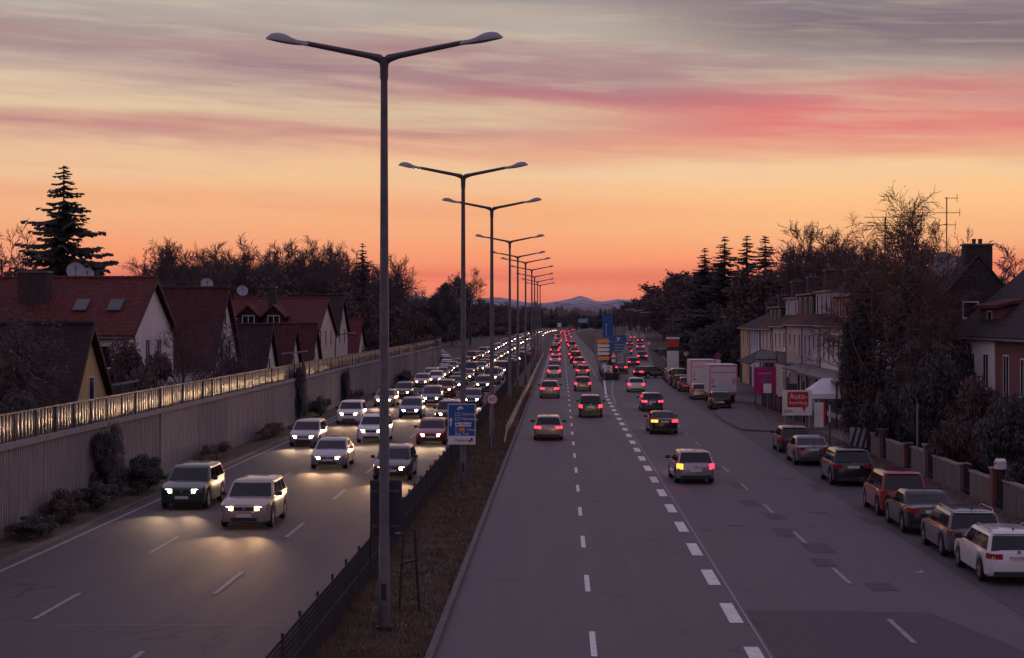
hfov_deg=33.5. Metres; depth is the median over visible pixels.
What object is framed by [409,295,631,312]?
distant mountains
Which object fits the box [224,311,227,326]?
window
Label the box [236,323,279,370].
house
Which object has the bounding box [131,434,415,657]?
lane dash road marking
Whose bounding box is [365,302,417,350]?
woodland tree
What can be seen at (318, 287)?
woodland tree
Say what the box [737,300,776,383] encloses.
row house
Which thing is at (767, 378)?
round sign
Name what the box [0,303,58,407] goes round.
weeping tree
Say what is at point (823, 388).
pavilion tent
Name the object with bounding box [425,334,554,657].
median kerb
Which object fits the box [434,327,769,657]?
carriageway road
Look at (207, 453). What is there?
verge shrub
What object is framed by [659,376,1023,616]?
parking strip road
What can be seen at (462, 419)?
direction board
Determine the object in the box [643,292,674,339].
woodland tree
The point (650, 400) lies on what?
car
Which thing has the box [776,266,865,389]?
row house
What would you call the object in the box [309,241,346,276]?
woodland tree
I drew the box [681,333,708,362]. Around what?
underwood shrub
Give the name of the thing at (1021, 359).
window
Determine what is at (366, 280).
woodland tree
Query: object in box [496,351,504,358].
car
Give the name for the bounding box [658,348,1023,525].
footpath pavement
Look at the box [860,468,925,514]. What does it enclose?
car
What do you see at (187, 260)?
woodland tree
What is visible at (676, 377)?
car
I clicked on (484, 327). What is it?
underwood shrub
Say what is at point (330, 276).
woodland tree
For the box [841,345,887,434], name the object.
thicket shrub
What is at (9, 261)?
bare tree
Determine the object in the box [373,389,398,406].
car
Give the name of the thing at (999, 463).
letter box
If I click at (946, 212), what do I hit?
roof aerial
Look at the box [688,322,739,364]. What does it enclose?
underwood shrub
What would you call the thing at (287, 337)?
house
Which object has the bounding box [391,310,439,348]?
underwood shrub
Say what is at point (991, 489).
garden wall
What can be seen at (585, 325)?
woodland tree
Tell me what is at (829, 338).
birch tree
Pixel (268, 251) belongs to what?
woodland tree
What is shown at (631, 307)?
woodland tree
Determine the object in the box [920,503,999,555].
car
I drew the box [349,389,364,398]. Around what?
verge shrub
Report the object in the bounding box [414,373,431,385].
car
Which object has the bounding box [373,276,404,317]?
woodland tree
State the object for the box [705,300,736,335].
woodland tree
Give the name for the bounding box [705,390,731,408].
car
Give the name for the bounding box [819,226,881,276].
woodland tree
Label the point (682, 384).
car
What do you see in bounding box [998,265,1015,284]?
bare tree
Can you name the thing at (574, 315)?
woodland tree
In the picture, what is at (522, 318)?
underwood shrub
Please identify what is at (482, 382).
car
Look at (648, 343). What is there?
round sign
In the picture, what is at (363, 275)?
spruce tree
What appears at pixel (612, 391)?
gore street road marking
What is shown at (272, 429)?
verge shrub
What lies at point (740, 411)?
pavement kerb
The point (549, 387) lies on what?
car
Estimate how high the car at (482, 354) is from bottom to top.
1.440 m
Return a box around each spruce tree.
[3,166,118,275]
[352,243,390,350]
[651,248,718,365]
[661,237,739,367]
[690,236,760,368]
[748,236,786,293]
[850,253,858,268]
[860,249,875,278]
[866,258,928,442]
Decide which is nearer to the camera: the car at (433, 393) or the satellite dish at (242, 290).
the car at (433, 393)
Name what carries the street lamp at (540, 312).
on the median verge ground at (547, 341)
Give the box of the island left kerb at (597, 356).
[594,336,604,379]
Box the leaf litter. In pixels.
[732,402,1023,523]
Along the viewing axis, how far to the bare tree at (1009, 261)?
147.36 m
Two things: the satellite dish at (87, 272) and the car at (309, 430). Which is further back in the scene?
the satellite dish at (87, 272)
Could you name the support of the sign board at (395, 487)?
attached to the street lamp at (384, 599)
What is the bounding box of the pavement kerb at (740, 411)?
[657,348,775,431]
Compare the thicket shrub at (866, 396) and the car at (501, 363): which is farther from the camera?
the car at (501, 363)
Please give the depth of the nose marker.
207.26 m
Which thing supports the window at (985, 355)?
in the house at (996, 328)
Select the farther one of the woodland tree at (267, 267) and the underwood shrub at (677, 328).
the underwood shrub at (677, 328)
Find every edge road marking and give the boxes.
[0,402,373,571]
[540,336,555,382]
[572,337,597,377]
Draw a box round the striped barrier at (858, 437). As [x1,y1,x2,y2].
[850,427,867,449]
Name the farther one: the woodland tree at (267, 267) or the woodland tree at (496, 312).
the woodland tree at (496, 312)
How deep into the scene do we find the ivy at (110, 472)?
69.02 m
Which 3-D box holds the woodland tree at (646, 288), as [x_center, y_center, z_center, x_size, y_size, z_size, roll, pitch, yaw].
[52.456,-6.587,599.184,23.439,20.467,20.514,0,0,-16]
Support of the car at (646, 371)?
on the road at (759, 563)
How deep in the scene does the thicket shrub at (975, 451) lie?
72.78 m
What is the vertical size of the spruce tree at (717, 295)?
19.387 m
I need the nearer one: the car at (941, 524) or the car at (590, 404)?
the car at (941, 524)
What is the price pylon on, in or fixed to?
on the footpath pavement at (741, 407)
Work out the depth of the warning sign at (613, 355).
213.74 m
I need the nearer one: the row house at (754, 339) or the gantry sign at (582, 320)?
the row house at (754, 339)
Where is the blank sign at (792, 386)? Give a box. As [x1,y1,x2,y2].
[788,383,796,423]
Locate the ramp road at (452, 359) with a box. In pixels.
[432,355,460,384]
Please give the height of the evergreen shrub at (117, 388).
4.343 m
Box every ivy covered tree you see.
[827,246,902,446]
[862,212,981,447]
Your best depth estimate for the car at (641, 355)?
297.47 m
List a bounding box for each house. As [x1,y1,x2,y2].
[0,266,179,385]
[0,321,114,407]
[161,286,242,383]
[231,284,338,358]
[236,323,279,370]
[273,323,302,365]
[285,322,322,361]
[288,294,350,356]
[348,318,367,353]
[737,279,804,366]
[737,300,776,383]
[746,293,789,386]
[768,274,822,396]
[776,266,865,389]
[782,266,896,409]
[795,268,912,428]
[880,239,1004,451]
[944,270,1023,473]
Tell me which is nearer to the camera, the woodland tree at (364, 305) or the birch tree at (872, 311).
the birch tree at (872, 311)
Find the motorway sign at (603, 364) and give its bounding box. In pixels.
[601,362,607,368]
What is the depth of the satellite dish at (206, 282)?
123.68 m
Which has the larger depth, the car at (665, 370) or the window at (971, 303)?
the car at (665, 370)
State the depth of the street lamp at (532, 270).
218.93 m
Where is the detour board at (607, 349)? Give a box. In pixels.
[598,339,609,376]
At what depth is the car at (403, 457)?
79.28 m
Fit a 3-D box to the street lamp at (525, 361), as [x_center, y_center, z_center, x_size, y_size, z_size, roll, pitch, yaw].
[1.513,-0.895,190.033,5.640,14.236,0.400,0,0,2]
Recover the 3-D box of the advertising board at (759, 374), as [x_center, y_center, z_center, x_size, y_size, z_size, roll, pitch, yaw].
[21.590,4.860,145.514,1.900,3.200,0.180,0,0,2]
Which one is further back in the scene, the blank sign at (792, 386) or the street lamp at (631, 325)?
the street lamp at (631, 325)
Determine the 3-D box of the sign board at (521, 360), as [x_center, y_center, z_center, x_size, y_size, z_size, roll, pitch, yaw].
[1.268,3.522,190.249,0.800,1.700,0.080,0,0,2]
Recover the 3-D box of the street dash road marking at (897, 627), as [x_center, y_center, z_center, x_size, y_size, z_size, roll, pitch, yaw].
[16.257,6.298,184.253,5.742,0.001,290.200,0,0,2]
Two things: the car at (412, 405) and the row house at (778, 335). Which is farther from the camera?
the row house at (778, 335)
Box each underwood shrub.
[233,294,253,297]
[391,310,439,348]
[471,319,494,336]
[477,319,507,335]
[494,315,516,334]
[501,317,524,334]
[507,313,538,333]
[520,317,543,333]
[673,317,693,334]
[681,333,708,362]
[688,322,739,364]
[689,320,739,362]
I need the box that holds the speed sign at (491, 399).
[486,393,497,449]
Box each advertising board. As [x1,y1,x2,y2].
[754,367,775,403]
[782,390,811,428]
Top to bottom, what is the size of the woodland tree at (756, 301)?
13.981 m
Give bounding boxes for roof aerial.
[862,217,921,290]
[919,197,960,251]
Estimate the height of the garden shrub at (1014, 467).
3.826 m
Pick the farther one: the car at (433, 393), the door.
the door
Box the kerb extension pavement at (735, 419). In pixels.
[714,407,774,431]
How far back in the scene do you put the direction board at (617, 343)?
235.67 m
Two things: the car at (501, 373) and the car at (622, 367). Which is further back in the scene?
the car at (622, 367)
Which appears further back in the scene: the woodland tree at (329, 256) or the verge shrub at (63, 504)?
the woodland tree at (329, 256)
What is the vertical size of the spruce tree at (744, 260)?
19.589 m
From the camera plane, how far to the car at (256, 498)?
61.40 m
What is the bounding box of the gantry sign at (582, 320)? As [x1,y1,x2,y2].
[578,318,587,322]
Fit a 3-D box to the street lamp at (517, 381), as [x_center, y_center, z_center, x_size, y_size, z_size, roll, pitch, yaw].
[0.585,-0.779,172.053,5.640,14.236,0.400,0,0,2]
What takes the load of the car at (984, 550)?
on the parking strip road at (1008, 592)
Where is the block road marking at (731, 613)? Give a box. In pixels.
[605,396,764,657]
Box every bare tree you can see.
[0,218,45,275]
[0,234,44,271]
[166,263,195,285]
[449,267,488,344]
[759,221,846,302]
[775,221,861,293]
[800,237,871,284]
[993,242,1023,284]
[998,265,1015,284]
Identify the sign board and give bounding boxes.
[370,480,401,535]
[506,362,516,380]
[520,353,523,367]
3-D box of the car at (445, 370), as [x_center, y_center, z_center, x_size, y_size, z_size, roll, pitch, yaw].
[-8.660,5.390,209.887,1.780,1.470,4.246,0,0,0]
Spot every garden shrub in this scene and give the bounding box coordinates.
[106,337,171,393]
[838,352,876,441]
[859,364,921,445]
[897,356,975,455]
[927,375,1006,474]
[936,340,975,460]
[971,391,1023,479]
[1003,434,1023,484]
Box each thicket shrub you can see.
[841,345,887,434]
[910,370,971,462]
[954,387,1011,471]
[995,453,1023,476]
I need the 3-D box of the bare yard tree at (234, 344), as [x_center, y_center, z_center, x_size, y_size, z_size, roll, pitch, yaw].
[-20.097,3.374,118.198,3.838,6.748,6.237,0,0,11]
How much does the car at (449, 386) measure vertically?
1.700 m
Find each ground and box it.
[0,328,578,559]
[297,327,621,657]
[441,325,1002,509]
[595,334,617,372]
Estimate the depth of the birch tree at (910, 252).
92.32 m
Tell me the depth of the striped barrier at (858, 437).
95.98 m
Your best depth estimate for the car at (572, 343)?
402.17 m
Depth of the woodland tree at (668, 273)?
622.15 m
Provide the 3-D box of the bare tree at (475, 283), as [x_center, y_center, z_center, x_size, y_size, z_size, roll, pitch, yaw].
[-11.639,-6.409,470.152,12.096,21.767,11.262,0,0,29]
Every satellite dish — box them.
[66,262,83,275]
[80,268,93,275]
[201,278,212,285]
[237,285,247,297]
[932,252,955,275]
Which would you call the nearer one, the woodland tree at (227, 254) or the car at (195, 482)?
the car at (195, 482)
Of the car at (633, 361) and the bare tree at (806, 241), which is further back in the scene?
the car at (633, 361)
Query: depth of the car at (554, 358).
277.84 m
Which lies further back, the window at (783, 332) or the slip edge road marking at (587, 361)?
the slip edge road marking at (587, 361)
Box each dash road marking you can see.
[32,438,350,618]
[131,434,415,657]
[564,352,596,655]
[630,367,916,642]
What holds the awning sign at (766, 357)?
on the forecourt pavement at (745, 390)
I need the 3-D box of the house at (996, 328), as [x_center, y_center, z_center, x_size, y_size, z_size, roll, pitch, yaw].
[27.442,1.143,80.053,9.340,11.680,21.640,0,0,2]
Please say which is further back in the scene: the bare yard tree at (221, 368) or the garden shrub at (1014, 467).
the bare yard tree at (221, 368)
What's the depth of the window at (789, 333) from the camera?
152.45 m
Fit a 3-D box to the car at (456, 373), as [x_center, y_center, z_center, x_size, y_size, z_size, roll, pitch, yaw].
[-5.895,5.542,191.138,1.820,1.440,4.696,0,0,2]
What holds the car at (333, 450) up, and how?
on the carriageway road at (114, 573)
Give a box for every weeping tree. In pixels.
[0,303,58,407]
[0,306,73,413]
[877,313,964,447]
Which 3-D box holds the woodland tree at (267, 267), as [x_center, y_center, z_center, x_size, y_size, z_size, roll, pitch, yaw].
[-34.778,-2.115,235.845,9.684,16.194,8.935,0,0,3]
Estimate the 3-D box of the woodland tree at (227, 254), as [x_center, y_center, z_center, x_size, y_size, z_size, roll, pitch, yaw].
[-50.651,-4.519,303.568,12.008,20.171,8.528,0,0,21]
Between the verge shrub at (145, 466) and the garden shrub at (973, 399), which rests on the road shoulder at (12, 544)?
the verge shrub at (145, 466)
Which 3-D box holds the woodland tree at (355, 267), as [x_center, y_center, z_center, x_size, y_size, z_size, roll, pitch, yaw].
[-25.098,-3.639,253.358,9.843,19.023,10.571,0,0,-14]
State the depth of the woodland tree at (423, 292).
493.14 m
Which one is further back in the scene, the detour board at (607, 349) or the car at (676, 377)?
the detour board at (607, 349)
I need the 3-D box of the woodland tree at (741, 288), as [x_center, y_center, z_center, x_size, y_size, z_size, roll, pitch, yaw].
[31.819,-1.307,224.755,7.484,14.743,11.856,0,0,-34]
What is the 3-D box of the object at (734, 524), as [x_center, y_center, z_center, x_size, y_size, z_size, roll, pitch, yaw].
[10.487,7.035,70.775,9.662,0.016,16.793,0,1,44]
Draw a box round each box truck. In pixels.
[687,359,715,392]
[704,363,736,402]
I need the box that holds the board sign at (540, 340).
[533,336,542,357]
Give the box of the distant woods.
[511,305,648,326]
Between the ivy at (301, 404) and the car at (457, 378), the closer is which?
the ivy at (301, 404)
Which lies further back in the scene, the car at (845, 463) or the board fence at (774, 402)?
the board fence at (774, 402)
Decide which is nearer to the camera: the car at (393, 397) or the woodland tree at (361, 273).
the car at (393, 397)
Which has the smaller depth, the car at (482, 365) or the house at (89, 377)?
the house at (89, 377)
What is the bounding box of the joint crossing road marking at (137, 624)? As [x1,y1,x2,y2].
[116,624,158,624]
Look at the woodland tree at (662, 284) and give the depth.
624.39 m
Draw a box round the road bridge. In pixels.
[541,318,630,329]
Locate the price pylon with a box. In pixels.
[666,337,679,367]
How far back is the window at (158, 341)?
103.71 m
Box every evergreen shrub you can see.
[0,390,37,413]
[113,382,129,394]
[212,357,255,377]
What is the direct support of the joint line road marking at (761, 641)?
on the road at (759, 563)
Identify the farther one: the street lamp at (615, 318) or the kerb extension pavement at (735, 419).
the street lamp at (615, 318)
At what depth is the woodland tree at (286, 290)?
224.51 m
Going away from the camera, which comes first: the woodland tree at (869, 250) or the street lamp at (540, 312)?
the woodland tree at (869, 250)
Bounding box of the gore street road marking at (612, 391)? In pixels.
[611,380,615,402]
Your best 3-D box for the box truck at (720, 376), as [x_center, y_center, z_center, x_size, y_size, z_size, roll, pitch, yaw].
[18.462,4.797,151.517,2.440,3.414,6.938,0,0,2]
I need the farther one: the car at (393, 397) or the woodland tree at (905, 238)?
the woodland tree at (905, 238)
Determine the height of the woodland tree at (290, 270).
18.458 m
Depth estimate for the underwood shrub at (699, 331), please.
221.25 m
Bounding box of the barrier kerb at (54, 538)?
[0,399,373,564]
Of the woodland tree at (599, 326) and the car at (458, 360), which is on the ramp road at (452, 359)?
the car at (458, 360)
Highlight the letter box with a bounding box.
[994,458,1006,468]
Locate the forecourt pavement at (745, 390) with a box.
[735,377,852,442]
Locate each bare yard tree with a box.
[152,323,220,386]
[184,318,252,380]
[195,331,255,377]
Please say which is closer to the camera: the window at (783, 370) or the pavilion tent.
the pavilion tent
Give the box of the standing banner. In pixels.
[813,402,826,428]
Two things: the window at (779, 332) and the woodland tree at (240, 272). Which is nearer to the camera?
the window at (779, 332)
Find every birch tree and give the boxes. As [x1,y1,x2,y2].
[796,257,891,400]
[798,210,912,419]
[841,180,981,346]
[876,259,980,387]
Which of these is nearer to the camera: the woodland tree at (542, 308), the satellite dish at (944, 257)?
the satellite dish at (944, 257)
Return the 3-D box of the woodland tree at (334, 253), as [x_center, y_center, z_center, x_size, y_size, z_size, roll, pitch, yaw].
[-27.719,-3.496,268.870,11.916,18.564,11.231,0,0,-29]
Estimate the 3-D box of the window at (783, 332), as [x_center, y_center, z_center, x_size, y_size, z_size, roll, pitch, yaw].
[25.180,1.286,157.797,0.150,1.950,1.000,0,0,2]
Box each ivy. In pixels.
[90,420,127,497]
[295,360,307,418]
[342,367,350,399]
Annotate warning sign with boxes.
[610,351,617,372]
[623,343,629,352]
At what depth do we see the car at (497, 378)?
192.54 m
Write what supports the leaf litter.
on the parking strip road at (1008, 592)
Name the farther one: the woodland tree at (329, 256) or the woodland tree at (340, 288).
the woodland tree at (329, 256)
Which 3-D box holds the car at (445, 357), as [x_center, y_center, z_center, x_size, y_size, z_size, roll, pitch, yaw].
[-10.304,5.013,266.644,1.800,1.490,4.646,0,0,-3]
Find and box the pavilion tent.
[802,378,840,427]
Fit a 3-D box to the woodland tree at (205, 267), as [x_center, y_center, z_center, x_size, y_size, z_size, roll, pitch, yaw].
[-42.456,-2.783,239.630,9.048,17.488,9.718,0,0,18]
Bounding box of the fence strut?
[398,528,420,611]
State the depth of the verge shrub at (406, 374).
194.05 m
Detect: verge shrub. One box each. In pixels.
[3,515,58,539]
[38,488,88,523]
[72,481,119,509]
[120,453,163,493]
[192,441,234,460]
[255,422,287,438]
[308,396,331,416]
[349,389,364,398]
[396,369,411,380]
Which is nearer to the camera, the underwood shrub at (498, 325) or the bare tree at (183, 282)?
the bare tree at (183, 282)
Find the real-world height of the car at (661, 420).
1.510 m
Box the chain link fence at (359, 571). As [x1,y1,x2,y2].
[264,349,533,657]
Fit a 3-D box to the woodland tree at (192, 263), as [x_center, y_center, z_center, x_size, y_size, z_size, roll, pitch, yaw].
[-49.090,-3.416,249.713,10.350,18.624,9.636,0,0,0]
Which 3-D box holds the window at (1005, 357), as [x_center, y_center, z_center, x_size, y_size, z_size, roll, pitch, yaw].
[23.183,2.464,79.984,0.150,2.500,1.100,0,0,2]
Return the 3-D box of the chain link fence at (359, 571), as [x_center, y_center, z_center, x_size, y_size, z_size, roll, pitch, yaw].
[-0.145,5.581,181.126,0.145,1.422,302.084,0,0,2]
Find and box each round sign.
[646,341,650,361]
[715,353,720,362]
[763,374,771,417]
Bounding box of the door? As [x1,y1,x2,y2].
[750,367,751,385]
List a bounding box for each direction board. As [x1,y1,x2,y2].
[447,404,476,444]
[602,315,612,338]
[603,321,612,343]
[609,335,626,364]
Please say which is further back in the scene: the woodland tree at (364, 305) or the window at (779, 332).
the woodland tree at (364, 305)
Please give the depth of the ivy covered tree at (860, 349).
98.78 m
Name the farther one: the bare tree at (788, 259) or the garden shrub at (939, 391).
the bare tree at (788, 259)
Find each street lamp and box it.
[112,379,139,385]
[266,32,502,631]
[282,350,307,365]
[335,332,354,356]
[398,162,527,487]
[442,198,541,448]
[475,234,544,409]
[493,251,544,390]
[500,257,550,384]
[511,265,552,375]
[516,273,552,367]
[521,278,553,361]
[526,282,554,356]
[603,305,615,358]
[631,310,642,347]
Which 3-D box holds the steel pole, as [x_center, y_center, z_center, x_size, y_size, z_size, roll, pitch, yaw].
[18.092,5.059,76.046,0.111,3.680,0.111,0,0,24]
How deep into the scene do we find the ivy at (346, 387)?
146.78 m
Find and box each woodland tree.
[118,237,191,285]
[140,248,182,274]
[147,243,191,278]
[149,244,187,279]
[150,236,210,285]
[152,242,211,285]
[175,247,237,285]
[175,248,235,285]
[185,262,238,297]
[189,241,248,285]
[202,234,283,297]
[202,248,236,268]
[204,248,241,277]
[208,251,256,291]
[209,245,279,296]
[210,259,251,297]
[227,256,295,297]
[242,242,312,292]
[248,271,307,297]
[249,239,290,278]
[254,238,330,294]
[257,238,305,286]
[266,236,353,296]
[280,235,351,293]
[295,254,351,299]
[300,254,363,302]
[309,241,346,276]
[312,248,359,271]
[317,243,377,283]
[321,250,379,307]
[322,251,368,289]
[327,277,374,346]
[345,266,390,302]
[347,260,392,290]
[347,291,390,349]
[349,258,379,302]
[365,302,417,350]
[368,266,424,332]
[369,264,410,304]
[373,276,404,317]
[377,270,410,326]
[379,258,418,301]
[388,252,421,339]
[401,290,425,316]
[405,291,426,310]
[410,288,428,310]
[466,306,488,334]
[471,299,498,336]
[482,302,500,319]
[494,305,508,316]
[503,301,519,312]
[519,305,527,315]
[520,302,541,318]
[527,302,546,329]
[544,308,557,327]
[570,313,583,328]
[579,315,589,328]
[593,308,602,328]
[608,312,620,326]
[618,303,636,331]
[620,298,648,332]
[620,308,627,325]
[624,287,661,324]
[625,297,649,331]
[629,282,667,324]
[635,293,659,331]
[641,283,685,334]
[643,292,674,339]
[645,269,689,302]
[650,279,669,302]
[651,270,711,314]
[658,275,709,317]
[666,307,693,333]
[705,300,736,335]
[714,268,775,374]
[720,263,776,323]
[726,269,790,333]
[762,243,830,295]
[764,266,798,296]
[794,229,876,270]
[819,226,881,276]
[834,246,862,283]
[850,238,880,274]
[862,228,903,276]
[864,217,957,282]
[875,210,935,281]
[912,217,993,269]
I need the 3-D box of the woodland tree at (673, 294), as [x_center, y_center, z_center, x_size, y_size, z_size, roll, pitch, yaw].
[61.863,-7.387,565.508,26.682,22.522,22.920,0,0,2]
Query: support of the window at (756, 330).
in the row house at (754, 339)
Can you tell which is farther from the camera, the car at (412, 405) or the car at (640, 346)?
the car at (640, 346)
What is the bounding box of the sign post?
[829,405,830,444]
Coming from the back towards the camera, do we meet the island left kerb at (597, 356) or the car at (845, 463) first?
the island left kerb at (597, 356)
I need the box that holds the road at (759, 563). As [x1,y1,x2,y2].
[598,331,1023,657]
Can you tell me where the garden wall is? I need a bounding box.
[867,428,1023,518]
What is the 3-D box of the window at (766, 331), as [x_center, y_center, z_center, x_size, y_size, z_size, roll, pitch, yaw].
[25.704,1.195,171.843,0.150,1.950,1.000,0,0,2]
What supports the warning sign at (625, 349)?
on the island ground at (599, 336)
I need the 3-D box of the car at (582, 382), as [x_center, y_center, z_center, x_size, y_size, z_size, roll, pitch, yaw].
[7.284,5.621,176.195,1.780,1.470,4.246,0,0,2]
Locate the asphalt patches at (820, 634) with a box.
[714,466,1023,657]
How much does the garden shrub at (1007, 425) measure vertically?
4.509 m
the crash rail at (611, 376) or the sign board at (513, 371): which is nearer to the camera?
the sign board at (513, 371)
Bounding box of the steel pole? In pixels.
[916,401,918,471]
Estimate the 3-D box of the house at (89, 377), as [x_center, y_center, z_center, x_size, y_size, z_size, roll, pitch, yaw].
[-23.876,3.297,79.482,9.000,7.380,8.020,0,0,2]
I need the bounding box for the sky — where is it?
[0,0,1023,302]
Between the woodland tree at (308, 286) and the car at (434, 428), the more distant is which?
the woodland tree at (308, 286)
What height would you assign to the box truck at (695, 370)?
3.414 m
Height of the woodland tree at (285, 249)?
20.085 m
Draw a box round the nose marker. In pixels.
[604,366,611,372]
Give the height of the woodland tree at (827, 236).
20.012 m
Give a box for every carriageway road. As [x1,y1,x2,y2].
[0,327,617,657]
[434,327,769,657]
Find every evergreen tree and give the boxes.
[421,289,460,344]
[427,275,475,345]
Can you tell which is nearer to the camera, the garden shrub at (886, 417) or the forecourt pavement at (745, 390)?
the garden shrub at (886, 417)
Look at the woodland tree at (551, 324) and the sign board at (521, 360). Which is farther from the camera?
the woodland tree at (551, 324)
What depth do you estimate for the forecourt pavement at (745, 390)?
127.40 m
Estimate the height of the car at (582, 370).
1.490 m
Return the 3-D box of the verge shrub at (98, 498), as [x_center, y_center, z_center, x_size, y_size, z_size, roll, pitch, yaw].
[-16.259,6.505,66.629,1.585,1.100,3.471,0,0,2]
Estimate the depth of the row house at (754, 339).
186.01 m
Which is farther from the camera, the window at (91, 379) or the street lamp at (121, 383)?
the street lamp at (121, 383)
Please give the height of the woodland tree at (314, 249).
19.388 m
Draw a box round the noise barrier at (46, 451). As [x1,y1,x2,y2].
[0,338,441,538]
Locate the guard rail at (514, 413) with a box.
[504,352,543,441]
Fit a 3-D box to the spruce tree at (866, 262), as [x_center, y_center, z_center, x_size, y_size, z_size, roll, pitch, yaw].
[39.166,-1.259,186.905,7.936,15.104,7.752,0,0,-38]
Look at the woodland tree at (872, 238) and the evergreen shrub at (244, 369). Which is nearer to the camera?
the evergreen shrub at (244, 369)
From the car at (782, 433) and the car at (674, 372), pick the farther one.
the car at (674, 372)
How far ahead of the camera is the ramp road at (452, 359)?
243.01 m
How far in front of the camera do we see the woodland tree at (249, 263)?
236.15 m
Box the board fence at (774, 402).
[762,390,804,422]
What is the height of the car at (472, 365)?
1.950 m
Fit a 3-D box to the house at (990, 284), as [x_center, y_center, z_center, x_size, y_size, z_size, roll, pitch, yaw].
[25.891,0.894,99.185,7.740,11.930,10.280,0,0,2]
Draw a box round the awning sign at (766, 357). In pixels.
[755,351,776,366]
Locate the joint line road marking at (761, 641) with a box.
[609,396,772,657]
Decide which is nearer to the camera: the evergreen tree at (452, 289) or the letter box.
the letter box
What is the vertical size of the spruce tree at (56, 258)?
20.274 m
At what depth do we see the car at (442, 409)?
120.76 m
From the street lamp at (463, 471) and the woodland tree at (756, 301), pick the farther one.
the woodland tree at (756, 301)
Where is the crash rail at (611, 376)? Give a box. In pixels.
[599,362,618,380]
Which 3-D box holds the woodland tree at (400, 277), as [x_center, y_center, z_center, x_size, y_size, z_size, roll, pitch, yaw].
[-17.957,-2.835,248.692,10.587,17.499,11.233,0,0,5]
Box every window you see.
[88,376,94,398]
[101,345,112,369]
[145,339,149,362]
[157,338,160,353]
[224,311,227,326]
[325,330,326,346]
[330,329,331,345]
[751,330,752,347]
[756,330,757,348]
[766,331,767,349]
[778,332,780,352]
[783,332,784,353]
[783,370,784,387]
[789,333,790,354]
[797,333,799,355]
[803,334,805,356]
[807,334,809,357]
[817,335,818,357]
[823,335,824,360]
[831,337,834,361]
[962,301,978,319]
[969,352,974,372]
[983,353,988,389]
[1003,355,1008,402]
[1018,358,1023,397]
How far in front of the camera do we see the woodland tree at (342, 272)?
232.65 m
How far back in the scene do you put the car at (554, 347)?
350.27 m
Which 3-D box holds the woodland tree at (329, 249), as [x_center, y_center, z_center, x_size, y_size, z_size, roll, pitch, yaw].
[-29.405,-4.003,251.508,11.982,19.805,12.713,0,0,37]
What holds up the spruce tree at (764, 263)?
on the ground at (587, 337)
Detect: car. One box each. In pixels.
[161,459,224,507]
[220,472,286,526]
[288,416,326,445]
[310,436,353,467]
[335,399,366,423]
[355,413,392,441]
[371,441,417,479]
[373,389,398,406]
[392,381,415,395]
[397,396,425,417]
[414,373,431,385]
[414,416,447,443]
[419,385,444,402]
[424,367,438,372]
[429,370,444,381]
[433,399,459,421]
[434,379,456,396]
[438,366,448,378]
[440,356,450,361]
[441,365,453,375]
[446,361,458,371]
[448,375,460,387]
[452,372,467,384]
[455,358,460,366]
[459,387,484,405]
[460,368,474,380]
[466,351,477,360]
[466,361,478,375]
[474,375,489,389]
[477,361,486,370]
[479,347,488,355]
[479,351,485,357]
[479,359,489,365]
[483,366,500,383]
[494,360,506,374]
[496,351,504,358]
[499,367,503,379]
[531,414,565,439]
[538,380,561,397]
[547,365,560,376]
[550,345,558,353]
[550,355,560,363]
[551,350,560,357]
[568,341,575,349]
[570,351,580,362]
[573,357,584,367]
[574,376,590,390]
[575,365,589,375]
[576,394,604,416]
[615,363,627,372]
[625,377,645,391]
[628,357,639,366]
[633,366,663,377]
[636,343,643,349]
[636,392,662,410]
[637,351,647,360]
[644,410,677,433]
[661,368,670,379]
[663,370,669,381]
[665,448,713,482]
[667,368,686,385]
[671,374,686,388]
[676,377,687,390]
[687,383,704,398]
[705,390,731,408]
[770,425,808,451]
[784,434,828,463]
[818,446,871,484]
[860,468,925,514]
[884,487,951,531]
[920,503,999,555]
[954,522,1023,579]
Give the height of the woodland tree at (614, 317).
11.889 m
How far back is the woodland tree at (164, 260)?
249.31 m

